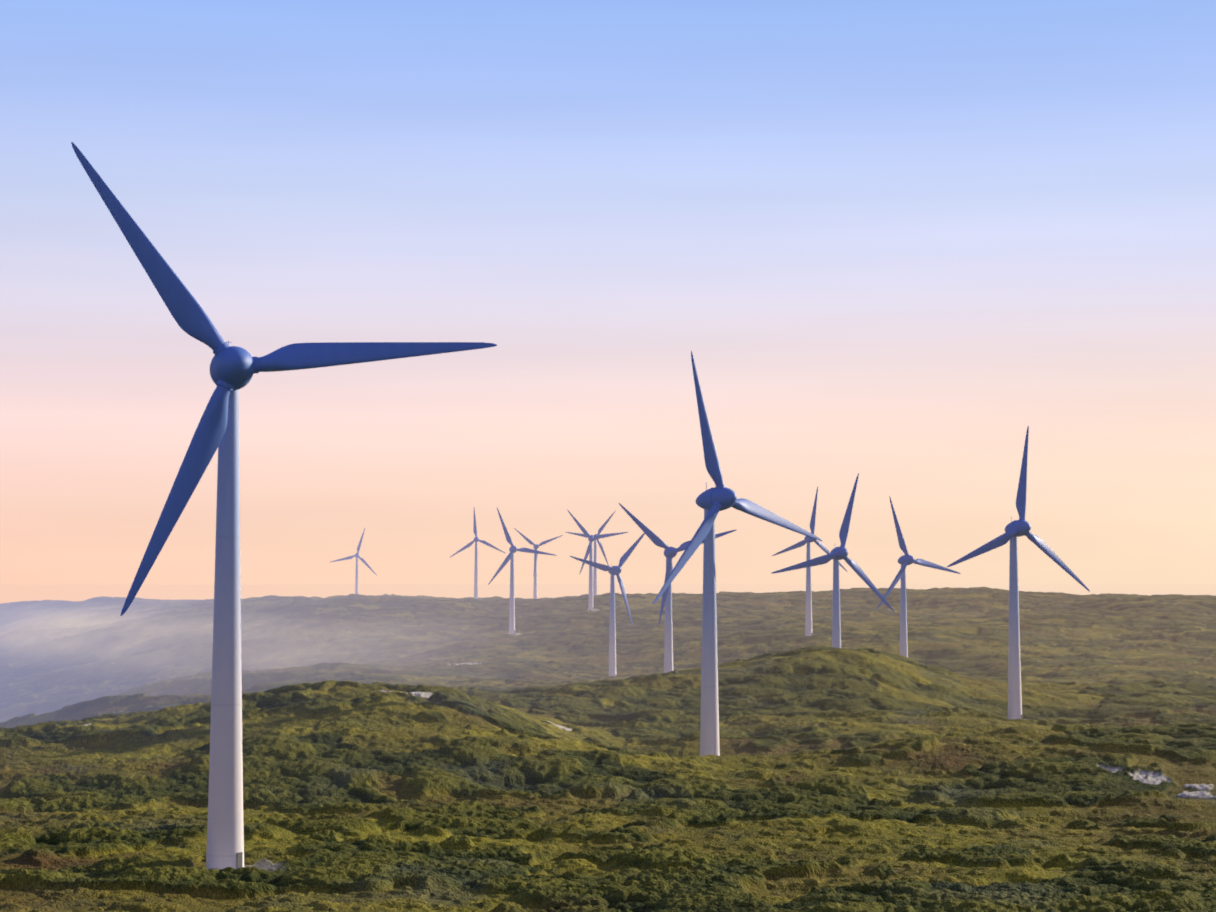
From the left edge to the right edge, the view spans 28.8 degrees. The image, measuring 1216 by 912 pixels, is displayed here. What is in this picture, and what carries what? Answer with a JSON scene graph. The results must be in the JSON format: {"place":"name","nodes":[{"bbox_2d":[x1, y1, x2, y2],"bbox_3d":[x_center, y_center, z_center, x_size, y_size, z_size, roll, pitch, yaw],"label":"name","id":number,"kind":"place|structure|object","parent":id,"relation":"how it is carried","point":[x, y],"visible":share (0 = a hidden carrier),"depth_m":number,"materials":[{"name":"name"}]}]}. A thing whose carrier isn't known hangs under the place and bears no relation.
{"place":"outdoors","nodes":[
{"label":"outdoors","id":0,"kind":"place"},
{"bbox_2d":[0,598,204,603],"bbox_3d":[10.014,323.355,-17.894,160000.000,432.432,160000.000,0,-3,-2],"label":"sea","id":1,"kind":"structure","parent":0,"point":[9,600],"depth_m":11033.21,"materials":[{"name":"blue"}]},
{"bbox_2d":[0,584,1215,911],"bbox_3d":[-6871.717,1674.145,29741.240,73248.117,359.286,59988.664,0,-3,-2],"label":"terrain","id":2,"kind":"structure","parent":0,"point":[432,748],"depth_m":461.62,"materials":[{"name":"green plant"}]},
{"bbox_2d":[71,142,496,869],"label":"wind turbine","id":3,"kind":"object","parent":2,"relation":"on","point":[233,368],"visible":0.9,"depth_m":303.58,"materials":[{"name":"paint"}]},
{"bbox_2d":[331,528,376,593],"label":"wind turbine","id":4,"kind":"object","parent":2,"relation":"on","point":[356,555],"visible":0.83,"depth_m":2856.09,"materials":[{"name":"paint"}]},
{"bbox_2d":[449,508,505,598],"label":"wind turbine","id":5,"kind":"object","parent":2,"relation":"on","point":[476,539],"visible":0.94,"depth_m":2507.70,"materials":[{"name":"paint"}]},
{"bbox_2d":[488,508,556,634],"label":"wind turbine","id":6,"kind":"object","parent":2,"relation":"on","point":[513,549],"visible":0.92,"depth_m":1821.61,"materials":[{"name":"paint"}]},
{"bbox_2d":[514,528,562,598],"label":"wind turbine","id":7,"kind":"object","parent":2,"relation":"on","point":[535,546],"visible":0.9,"depth_m":2719.40,"materials":[{"name":"paint"}]},
{"bbox_2d":[566,511,614,595],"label":"wind turbine","id":8,"kind":"object","parent":2,"relation":"on","point":[601,528],"visible":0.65,"depth_m":2478.08,"materials":[{"name":"paint"}]},
{"bbox_2d":[568,511,627,610],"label":"wind turbine","id":9,"kind":"object","parent":2,"relation":"on","point":[591,539],"visible":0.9,"depth_m":2151.63,"materials":[{"name":"paint"}]},
{"bbox_2d":[570,533,644,675],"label":"wind turbine","id":10,"kind":"object","parent":2,"relation":"on","point":[613,571],"visible":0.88,"depth_m":1420.07,"materials":[{"name":"paint"}]},
{"bbox_2d":[619,503,735,672],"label":"wind turbine","id":11,"kind":"object","parent":2,"relation":"on","point":[670,553],"visible":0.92,"depth_m":1122.94,"materials":[{"name":"paint"}]},
{"bbox_2d":[653,351,821,755],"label":"wind turbine","id":12,"kind":"object","parent":2,"relation":"on","point":[715,500],"visible":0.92,"depth_m":546.15,"materials":[{"name":"paint"}]},
{"bbox_2d":[772,487,846,635],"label":"wind turbine","id":13,"kind":"object","parent":2,"relation":"on","point":[808,618],"visible":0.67,"depth_m":1558.71,"materials":[{"name":"paint"}]},
{"bbox_2d":[772,473,894,647],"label":"wind turbine","id":14,"kind":"object","parent":2,"relation":"on","point":[836,554],"visible":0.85,"depth_m":987.23,"materials":[{"name":"paint"}]},
{"bbox_2d":[876,496,960,657],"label":"wind turbine","id":15,"kind":"object","parent":2,"relation":"on","point":[905,560],"visible":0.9,"depth_m":1226.69,"materials":[{"name":"paint"}]},
{"bbox_2d":[947,425,1089,718],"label":"wind turbine","id":16,"kind":"object","parent":2,"relation":"on","point":[1015,529],"visible":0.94,"depth_m":791.10,"materials":[{"name":"paint"}]},
{"bbox_2d":[0,0,1215,584],"label":"sky","id":17,"kind":"structure","parent":0,"point":[887,242],"materials":[{"name":"blue"}]}
]}

